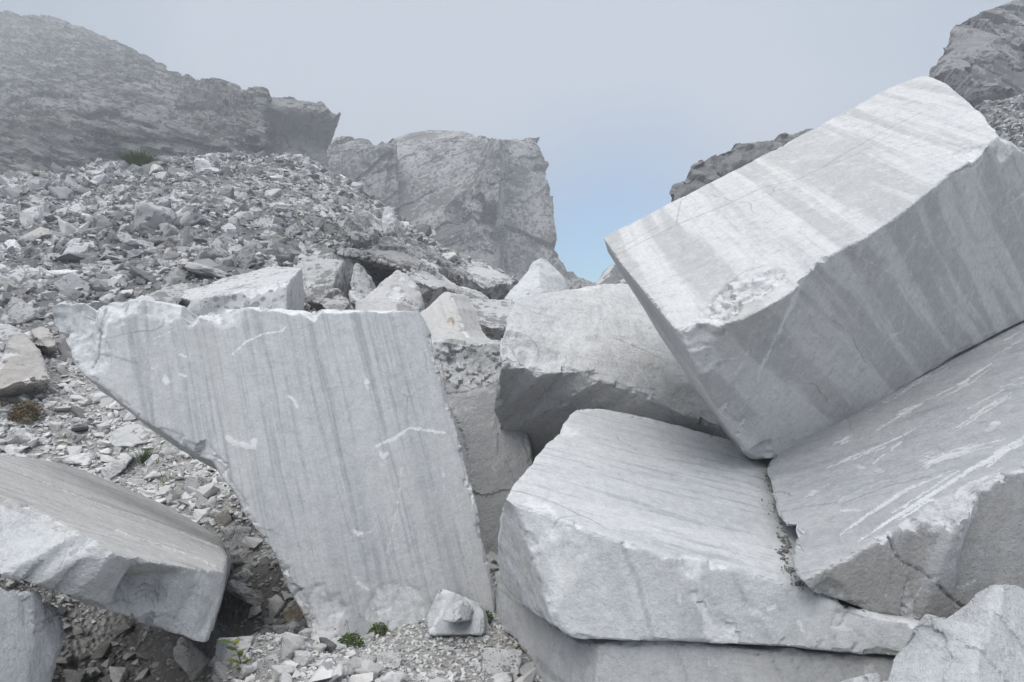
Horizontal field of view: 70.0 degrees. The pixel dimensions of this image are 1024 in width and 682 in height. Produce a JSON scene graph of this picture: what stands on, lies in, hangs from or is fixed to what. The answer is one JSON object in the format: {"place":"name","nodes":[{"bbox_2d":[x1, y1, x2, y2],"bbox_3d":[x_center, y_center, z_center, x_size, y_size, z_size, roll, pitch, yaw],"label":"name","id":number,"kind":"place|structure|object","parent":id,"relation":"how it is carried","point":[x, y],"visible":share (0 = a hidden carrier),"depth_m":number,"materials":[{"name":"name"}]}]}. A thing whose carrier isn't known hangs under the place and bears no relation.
{"place":"outdoors","nodes":[
{"label":"outdoors","id":0,"kind":"place"},
{"bbox_2d":[0,10,272,172],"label":"hill","id":1,"kind":"structure","parent":0,"point":[76,96],"depth_m":73.33,"materials":[{"name":"stone"}]},
{"bbox_2d":[265,96,340,167],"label":"cliff","id":2,"kind":"structure","parent":1,"relation":"on","point":[306,128],"depth_m":78.47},
{"bbox_2d":[327,136,398,212],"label":"cliff","id":3,"kind":"structure","parent":0,"point":[369,165],"depth_m":95.82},
{"bbox_2d":[396,130,595,288],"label":"cliff","id":4,"kind":"structure","parent":0,"point":[489,201],"depth_m":100.24,"materials":[{"name":"stone"}]},
{"bbox_2d":[0,0,1011,282],"label":"sky","id":5,"kind":"structure","parent":0,"point":[621,98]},
{"bbox_2d":[0,103,1023,681],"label":"ground","id":6,"kind":"structure","parent":0,"point":[106,625],"depth_m":4.98,"materials":[{"name":"gravel"}]},
{"bbox_2d":[0,324,22,351],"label":"boulder","id":7,"kind":"object","parent":6,"relation":"on","point":[8,332],"visible":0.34,"depth_m":9.39,"materials":[{"name":"stone"}]},
{"bbox_2d":[4,426,26,444],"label":"stone","id":8,"kind":"object","parent":6,"relation":"on","point":[16,435],"visible":0.81,"depth_m":6.85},
{"bbox_2d":[0,301,41,323],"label":"stone","id":9,"kind":"object","parent":6,"relation":"on","point":[22,312],"visible":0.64,"depth_m":10.18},
{"bbox_2d":[0,333,50,396],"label":"boulder","id":10,"kind":"object","parent":6,"relation":"on","point":[23,368],"visible":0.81,"depth_m":7.65,"materials":[{"name":"beige stone"}]},
{"bbox_2d":[6,399,44,422],"bbox_3d":[-4.773,0.686,7.206,0.338,0.225,0.336,0,0,-22],"label":"shrub","id":11,"kind":"object","parent":6,"relation":"on","point":[16,413],"visible":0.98,"depth_m":7.13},
{"bbox_2d":[17,206,44,226],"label":"boulder","id":12,"kind":"object","parent":6,"relation":"on","point":[28,216],"visible":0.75,"depth_m":17.10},
{"bbox_2d":[0,588,64,681],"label":"marble block","id":13,"kind":"object","parent":6,"relation":"on","point":[32,632],"depth_m":2.48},
{"bbox_2d":[17,319,50,330],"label":"boulder","id":14,"kind":"object","parent":6,"relation":"on","point":[23,327],"visible":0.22,"depth_m":9.97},
{"bbox_2d":[24,326,55,355],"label":"boulder","id":15,"kind":"object","parent":6,"relation":"on","point":[42,338],"visible":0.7,"depth_m":8.77,"materials":[{"name":"beige stone"}]},
{"bbox_2d":[28,195,51,201],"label":"stone","id":16,"kind":"object","parent":6,"relation":"on","point":[31,198],"visible":0.58,"depth_m":19.52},
{"bbox_2d":[36,305,53,319],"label":"boulder","id":17,"kind":"object","parent":6,"relation":"on","point":[43,311],"visible":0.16,"depth_m":10.52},
{"bbox_2d":[46,419,62,431],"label":"stone","id":18,"kind":"object","parent":6,"relation":"on","point":[55,426],"visible":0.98,"depth_m":7.11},
{"bbox_2d":[48,186,72,198],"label":"boulder","id":19,"kind":"object","parent":6,"relation":"on","point":[62,192],"visible":0.74,"depth_m":20.13,"materials":[{"name":"stone"}]},
{"bbox_2d":[54,273,90,291],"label":"stone","id":20,"kind":"object","parent":6,"relation":"on","point":[70,280],"visible":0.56,"depth_m":11.78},
{"bbox_2d":[63,669,86,681],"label":"stone","id":21,"kind":"object","parent":6,"relation":"on","point":[74,675],"visible":0.98,"depth_m":4.61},
{"bbox_2d":[62,453,91,464],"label":"stone","id":22,"kind":"object","parent":6,"relation":"on","point":[78,459],"visible":0.62,"depth_m":6.65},
{"bbox_2d":[71,406,86,418],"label":"stone","id":23,"kind":"object","parent":6,"relation":"on","point":[77,411],"visible":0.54,"depth_m":7.25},
{"bbox_2d":[70,187,93,194],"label":"stone","id":24,"kind":"object","parent":6,"relation":"on","point":[79,191],"visible":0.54,"depth_m":20.73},
{"bbox_2d":[71,420,96,430],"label":"stone","id":25,"kind":"object","parent":6,"relation":"on","point":[81,426],"visible":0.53,"depth_m":7.01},
{"bbox_2d":[106,229,118,242],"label":"stone","id":26,"kind":"object","parent":6,"relation":"on","point":[112,236],"visible":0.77,"depth_m":15.97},
{"bbox_2d":[0,454,230,641],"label":"marble block","id":27,"kind":"object","parent":6,"relation":"on","point":[87,538],"depth_m":3.04,"materials":[{"name":"stone"}]},
{"bbox_2d":[101,456,132,479],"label":"stone","id":28,"kind":"object","parent":6,"relation":"on","point":[114,468],"visible":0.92,"depth_m":6.35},
{"bbox_2d":[109,666,127,681],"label":"stone","id":29,"kind":"object","parent":6,"relation":"on","point":[118,674],"visible":1,"depth_m":4.75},
{"bbox_2d":[108,424,155,446],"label":"stone","id":30,"kind":"object","parent":6,"relation":"on","point":[121,436],"visible":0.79,"depth_m":6.80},
{"bbox_2d":[122,238,153,246],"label":"stone","id":31,"kind":"object","parent":6,"relation":"on","point":[134,242],"visible":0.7,"depth_m":15.75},
{"bbox_2d":[127,264,153,282],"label":"boulder","id":32,"kind":"object","parent":6,"relation":"on","point":[136,272],"visible":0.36,"depth_m":12.30,"materials":[{"name":"grey stone"}]},
{"bbox_2d":[129,649,154,661],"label":"stone","id":33,"kind":"object","parent":6,"relation":"on","point":[145,656],"visible":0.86,"depth_m":4.91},
{"bbox_2d":[123,444,161,463],"bbox_3d":[-3.283,1.014,6.562,0.469,0.173,0.518,0,0,-33],"label":"grass tuft","id":34,"kind":"object","parent":6,"relation":"on","point":[143,458],"visible":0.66,"depth_m":6.50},
{"bbox_2d":[138,223,156,236],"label":"stone","id":35,"kind":"object","parent":6,"relation":"on","point":[143,229],"visible":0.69,"depth_m":16.66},
{"bbox_2d":[143,246,161,256],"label":"stone","id":36,"kind":"object","parent":6,"relation":"on","point":[151,251],"visible":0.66,"depth_m":14.61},
{"bbox_2d":[132,202,176,232],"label":"boulder","id":37,"kind":"object","parent":6,"relation":"on","point":[152,216],"visible":0.69,"depth_m":17.01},
{"bbox_2d":[148,236,166,245],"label":"stone","id":38,"kind":"object","parent":6,"relation":"on","point":[157,241],"visible":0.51,"depth_m":16.04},
{"bbox_2d":[159,223,177,236],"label":"stone","id":39,"kind":"object","parent":6,"relation":"on","point":[168,229],"visible":0.71,"depth_m":16.95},
{"bbox_2d":[159,250,181,260],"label":"stone","id":40,"kind":"object","parent":6,"relation":"on","point":[171,255],"visible":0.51,"depth_m":14.16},
{"bbox_2d":[53,545,307,681],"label":"gully rubble","id":41,"kind":"object","parent":6,"relation":"on","point":[66,659],"visible":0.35,"depth_m":4.76,"materials":[{"name":"gravel"}]},
{"bbox_2d":[52,298,494,637],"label":"marble slab","id":42,"kind":"structure","parent":41,"relation":"on","point":[325,444],"depth_m":4.26,"materials":[{"name":"stone"}]},
{"bbox_2d":[175,226,197,246],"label":"boulder","id":43,"kind":"object","parent":6,"relation":"on","point":[187,234],"visible":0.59,"depth_m":16.17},
{"bbox_2d":[173,206,203,226],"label":"boulder","id":44,"kind":"object","parent":6,"relation":"on","point":[189,215],"visible":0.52,"depth_m":17.85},
{"bbox_2d":[173,636,207,681],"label":"stone","id":45,"kind":"object","parent":6,"relation":"on","point":[190,658],"visible":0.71,"depth_m":4.39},
{"bbox_2d":[183,476,212,492],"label":"stone","id":46,"kind":"object","parent":6,"relation":"on","point":[194,482],"visible":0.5,"depth_m":5.93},
{"bbox_2d":[194,158,211,167],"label":"stone","id":47,"kind":"object","parent":6,"relation":"on","point":[201,163],"visible":0.74,"depth_m":24.16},
{"bbox_2d":[181,262,231,277],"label":"boulder","id":48,"kind":"object","parent":6,"relation":"on","point":[200,269],"visible":0.66,"depth_m":12.55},
{"bbox_2d":[197,246,222,259],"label":"boulder","id":49,"kind":"object","parent":6,"relation":"on","point":[208,252],"visible":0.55,"depth_m":13.45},
{"bbox_2d":[211,237,224,250],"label":"stone","id":50,"kind":"object","parent":6,"relation":"on","point":[217,244],"visible":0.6,"depth_m":14.92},
{"bbox_2d":[210,661,228,681],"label":"stone","id":51,"kind":"object","parent":6,"relation":"on","point":[220,671],"visible":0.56,"depth_m":3.32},
{"bbox_2d":[214,509,231,526],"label":"stone","id":52,"kind":"object","parent":6,"relation":"on","point":[223,517],"visible":0.91,"depth_m":5.49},
{"bbox_2d":[218,230,236,240],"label":"stone","id":53,"kind":"object","parent":6,"relation":"on","point":[230,233],"visible":0.54,"depth_m":16.77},
{"bbox_2d":[215,636,253,665],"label":"stone","id":54,"kind":"object","parent":6,"relation":"on","point":[223,653],"visible":0.76,"depth_m":3.42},
{"bbox_2d":[220,638,253,668],"bbox_3d":[-1.218,1.406,3.248,0.091,0.182,0.136,0,0,44],"label":"plant","id":55,"kind":"object","parent":6,"relation":"on","point":[239,654],"visible":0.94,"depth_m":3.25,"materials":[{"name":"green plant"}]},
{"bbox_2d":[227,526,250,545],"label":"stone","id":56,"kind":"object","parent":6,"relation":"on","point":[241,533],"visible":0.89,"depth_m":5.38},
{"bbox_2d":[223,525,234,540],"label":"stone","id":57,"kind":"object","parent":56,"relation":"on","point":[229,532],"visible":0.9,"depth_m":5.38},
{"bbox_2d":[178,266,303,316],"bbox_3d":[-3.394,-0.433,9.287,1.448,1.173,2.929,0,0,-15],"label":"marble block","id":58,"kind":"object","parent":6,"relation":"on","point":[275,287],"depth_m":8.27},
{"bbox_2d":[229,211,253,221],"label":"stone","id":59,"kind":"object","parent":6,"relation":"on","point":[244,215],"visible":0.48,"depth_m":19.28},
{"bbox_2d":[234,568,252,581],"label":"stone","id":60,"kind":"object","parent":6,"relation":"on","point":[245,574],"visible":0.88,"depth_m":4.68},
{"bbox_2d":[226,579,263,606],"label":"stone","id":61,"kind":"object","parent":6,"relation":"on","point":[243,591],"visible":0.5,"depth_m":4.56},
{"bbox_2d":[234,663,255,679],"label":"stone","id":62,"kind":"object","parent":6,"relation":"on","point":[244,671],"visible":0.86,"depth_m":3.23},
{"bbox_2d":[236,243,256,268],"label":"boulder","id":63,"kind":"object","parent":6,"relation":"on","point":[245,256],"visible":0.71,"depth_m":13.52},
{"bbox_2d":[248,606,262,618],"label":"stone","id":64,"kind":"object","parent":6,"relation":"on","point":[254,611],"visible":1,"depth_m":4.50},
{"bbox_2d":[257,654,279,672],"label":"stone","id":65,"kind":"object","parent":6,"relation":"on","point":[264,665],"visible":0.76,"depth_m":3.24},
{"bbox_2d":[0,342,541,681],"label":"rubble","id":66,"kind":"object","parent":6,"relation":"on","point":[328,670],"visible":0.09,"depth_m":5.82,"materials":[{"name":"gravel"}]},
{"bbox_2d":[264,188,282,197],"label":"stone","id":67,"kind":"object","parent":6,"relation":"on","point":[276,193],"visible":0.6,"depth_m":21.66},
{"bbox_2d":[268,594,285,617],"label":"stone","id":68,"kind":"object","parent":6,"relation":"on","point":[277,604],"visible":0.98,"depth_m":4.47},
{"bbox_2d":[272,624,288,633],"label":"stone","id":69,"kind":"object","parent":6,"relation":"on","point":[280,629],"visible":0.77,"depth_m":3.56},
{"bbox_2d":[271,664,296,681],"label":"stone","id":70,"kind":"object","parent":6,"relation":"on","point":[277,671],"visible":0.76,"depth_m":3.17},
{"bbox_2d":[283,606,302,622],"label":"stone","id":71,"kind":"object","parent":6,"relation":"on","point":[295,612],"visible":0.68,"depth_m":4.40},
{"bbox_2d":[284,223,301,236],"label":"stone","id":72,"kind":"object","parent":6,"relation":"on","point":[294,229],"visible":0.59,"depth_m":19.05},
{"bbox_2d":[281,634,306,660],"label":"stone","id":73,"kind":"object","parent":6,"relation":"on","point":[290,644],"visible":0.91,"depth_m":3.33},
{"bbox_2d":[294,650,312,666],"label":"stone","id":74,"kind":"object","parent":6,"relation":"on","point":[303,658],"visible":0.98,"depth_m":3.28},
{"bbox_2d":[0,149,626,361],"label":"scree","id":75,"kind":"structure","parent":6,"relation":"on","point":[305,203],"depth_m":19.36,"materials":[{"name":"stone"}]},
{"bbox_2d":[4,239,20,250],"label":"stone","id":76,"kind":"object","parent":75,"relation":"on","point":[11,242],"visible":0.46,"depth_m":15.27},
{"bbox_2d":[47,269,78,275],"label":"stone","id":77,"kind":"object","parent":75,"relation":"on","point":[60,272],"visible":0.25,"depth_m":12.98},
{"bbox_2d":[57,219,78,235],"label":"stone","id":78,"kind":"object","parent":75,"relation":"on","point":[67,228],"visible":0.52,"depth_m":16.26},
{"bbox_2d":[62,175,78,188],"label":"stone","id":79,"kind":"object","parent":75,"relation":"on","point":[69,182],"visible":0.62,"depth_m":20.95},
{"bbox_2d":[90,218,112,227],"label":"stone","id":80,"kind":"object","parent":75,"relation":"on","point":[101,222],"visible":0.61,"depth_m":16.95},
{"bbox_2d":[108,148,166,166],"bbox_3d":[-12.361,-6.061,24.437,2.243,0.590,2.198,0,0,0],"label":"grass tuft","id":81,"kind":"object","parent":75,"relation":"on","point":[140,159],"visible":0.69,"depth_m":24.01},
{"bbox_2d":[136,283,200,305],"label":"boulder","id":82,"kind":"object","parent":75,"relation":"on","point":[168,293],"visible":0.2,"depth_m":8.41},
{"bbox_2d":[296,253,354,310],"bbox_3d":[-2.798,-0.812,11.173,0.797,1.109,2.284,0,0,0],"label":"boulder","id":83,"kind":"object","parent":6,"relation":"on","point":[324,274],"visible":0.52,"depth_m":10.60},
{"bbox_2d":[319,637,336,651],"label":"stone","id":84,"kind":"object","parent":6,"relation":"on","point":[331,646],"visible":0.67,"depth_m":3.53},
{"bbox_2d":[320,288,354,309],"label":"boulder","id":85,"kind":"object","parent":6,"relation":"on","point":[334,298],"visible":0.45,"depth_m":9.61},
{"bbox_2d":[331,657,354,675],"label":"stone","id":86,"kind":"object","parent":6,"relation":"on","point":[349,667],"visible":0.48,"depth_m":3.33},
{"bbox_2d":[334,621,364,648],"bbox_3d":[-0.842,1.517,3.791,0.156,0.153,0.152,0,0,-40],"label":"plant","id":87,"kind":"object","parent":6,"relation":"on","point":[355,639],"visible":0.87,"depth_m":3.78,"materials":[{"name":"green plant"}]},
{"bbox_2d":[348,263,375,305],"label":"boulder","id":88,"kind":"object","parent":6,"relation":"on","point":[362,283],"visible":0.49,"depth_m":10.83,"materials":[{"name":"stone"}]},
{"bbox_2d":[342,210,384,248],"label":"boulder","id":89,"kind":"object","parent":6,"relation":"on","point":[362,228],"visible":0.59,"depth_m":18.71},
{"bbox_2d":[354,663,382,679],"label":"stone","id":90,"kind":"object","parent":6,"relation":"on","point":[376,670],"visible":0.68,"depth_m":3.31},
{"bbox_2d":[357,614,390,635],"bbox_3d":[-0.752,1.566,4.028,0.176,0.121,0.129,0,0,-35],"label":"plant","id":91,"kind":"object","parent":6,"relation":"on","point":[384,628],"visible":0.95,"depth_m":4.03,"materials":[{"name":"green plant"}]},
{"bbox_2d":[374,652,400,667],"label":"stone","id":92,"kind":"object","parent":6,"relation":"on","point":[392,658],"visible":0.77,"depth_m":3.58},
{"bbox_2d":[337,236,441,280],"bbox_3d":[-2.542,-1.700,16.898,1.988,1.539,4.865,0,0,8],"label":"boulder","id":93,"kind":"object","parent":6,"relation":"on","point":[383,258],"visible":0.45,"depth_m":16.51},
{"bbox_2d":[355,270,424,312],"bbox_3d":[-1.434,-0.391,9.077,0.735,0.992,1.925,0,0,0],"label":"boulder","id":94,"kind":"object","parent":6,"relation":"on","point":[398,290],"visible":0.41,"depth_m":8.61,"materials":[{"name":"white stone"}]},
{"bbox_2d":[382,206,405,238],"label":"boulder","id":95,"kind":"object","parent":6,"relation":"on","point":[391,226],"visible":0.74,"depth_m":20.73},
{"bbox_2d":[415,223,431,235],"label":"stone","id":96,"kind":"object","parent":6,"relation":"on","point":[426,229],"visible":0.65,"depth_m":27.56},
{"bbox_2d":[406,271,447,308],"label":"boulder","id":97,"kind":"object","parent":6,"relation":"on","point":[431,291],"visible":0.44,"depth_m":9.64,"materials":[{"name":"stone"}]},
{"bbox_2d":[401,236,465,284],"bbox_3d":[-1.817,-1.670,20.086,2.267,2.179,4.589,0,0,0],"label":"boulder","id":98,"kind":"object","parent":6,"relation":"on","point":[451,272],"visible":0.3,"depth_m":18.96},
{"bbox_2d":[410,262,489,299],"bbox_3d":[-0.872,-0.612,11.795,1.260,1.279,2.363,0,0,5],"label":"boulder","id":99,"kind":"object","parent":6,"relation":"on","point":[421,268],"visible":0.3,"depth_m":11.24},
{"bbox_2d":[427,589,488,635],"bbox_3d":[-0.295,1.489,4.005,0.346,0.260,0.249,0,0,-10],"label":"stone","id":100,"kind":"object","parent":6,"relation":"on","point":[443,601],"visible":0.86,"depth_m":3.93,"materials":[{"name":"grey stone"}]},
{"bbox_2d":[443,600,473,622],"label":"stone","id":101,"kind":"object","parent":100,"relation":"on","point":[460,611],"visible":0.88,"depth_m":3.86,"materials":[{"name":"stone"}]},
{"bbox_2d":[432,338,536,554],"bbox_3d":[-0.225,0.927,6.007,0.983,1.901,1.733,0,0,0],"label":"marble slab","id":102,"kind":"object","parent":6,"relation":"on","point":[498,461],"depth_m":5.68,"materials":[{"name":"stone"}]},
{"bbox_2d":[420,292,490,340],"bbox_3d":[-0.468,-0.078,6.893,0.699,0.798,1.388,0,0,14],"label":"marble slab","id":103,"kind":"object","parent":102,"relation":"on","point":[447,315],"depth_m":6.82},
{"bbox_2d":[462,266,517,299],"bbox_3d":[-0.377,-0.860,13.660,0.945,1.037,2.390,0,0,7],"label":"boulder","id":104,"kind":"object","parent":6,"relation":"on","point":[492,284],"visible":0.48,"depth_m":12.98,"materials":[{"name":"stone"}]},
{"bbox_2d":[470,298,513,340],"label":"boulder","id":105,"kind":"object","parent":6,"relation":"on","point":[493,314],"visible":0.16,"depth_m":8.39,"materials":[{"name":"stone"}]},
{"bbox_2d":[482,647,521,675],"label":"stone","id":106,"kind":"object","parent":6,"relation":"on","point":[495,661],"visible":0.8,"depth_m":3.58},
{"bbox_2d":[505,258,567,301],"bbox_3d":[0.422,-0.626,10.441,0.814,1.104,2.259,0,0,9],"label":"boulder","id":107,"kind":"object","parent":6,"relation":"on","point":[541,276],"visible":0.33,"depth_m":10.05,"materials":[{"name":"stone"}]},
{"bbox_2d":[494,283,729,454],"bbox_3d":[1.385,0.549,6.614,2.363,2.210,3.925,0,0,16],"label":"marble block","id":108,"kind":"object","parent":6,"relation":"on","point":[565,354],"depth_m":5.59,"materials":[{"name":"stone"}]},
{"bbox_2d":[495,574,895,681],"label":"marble block","id":109,"kind":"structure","parent":6,"relation":"on","point":[554,653],"depth_m":3.12,"materials":[{"name":"stone"}]},
{"bbox_2d":[497,409,919,654],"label":"marble block","id":110,"kind":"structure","parent":109,"relation":"on","point":[614,525],"depth_m":3.24,"materials":[{"name":"stone"}]},
{"bbox_2d":[758,472,803,590],"bbox_3d":[1.293,0.890,3.587,0.088,0.295,1.141,0,0,12],"label":"grit","id":111,"kind":"object","parent":110,"relation":"on","point":[791,569],"visible":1,"depth_m":3.32,"materials":[{"name":"gravel"}]},
{"bbox_2d":[669,129,811,201],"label":"cliff","id":112,"kind":"structure","parent":6,"relation":"on","point":[701,173],"depth_m":37.17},
{"bbox_2d":[841,673,880,681],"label":"rock","id":113,"kind":"object","parent":6,"relation":"on","point":[871,677],"visible":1,"depth_m":2.55,"materials":[{"name":"stone"}]},
{"bbox_2d":[767,321,1023,619],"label":"marble block","id":114,"kind":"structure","parent":6,"relation":"on","point":[907,500],"depth_m":3.37,"materials":[{"name":"stone"}]},
{"bbox_2d":[604,76,1023,458],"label":"marble block","id":115,"kind":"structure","parent":114,"relation":"on","point":[834,270],"depth_m":4.13,"materials":[{"name":"stone"}]},
{"bbox_2d":[883,584,1023,681],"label":"marble block","id":116,"kind":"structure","parent":6,"relation":"on","point":[979,637],"depth_m":2.33,"materials":[{"name":"stone"}]},
{"bbox_2d":[929,0,1023,107],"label":"cliff","id":117,"kind":"structure","parent":6,"relation":"on","point":[981,59],"depth_m":39.69,"materials":[{"name":"stone"}]},
{"bbox_2d":[974,93,1023,152],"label":"scree","id":118,"kind":"structure","parent":6,"relation":"on","point":[1014,130],"depth_m":24.98,"materials":[{"name":"stone"}]},
{"bbox_2d":[596,264,623,284],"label":"rock","id":119,"kind":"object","parent":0,"point":[611,274],"depth_m":65.79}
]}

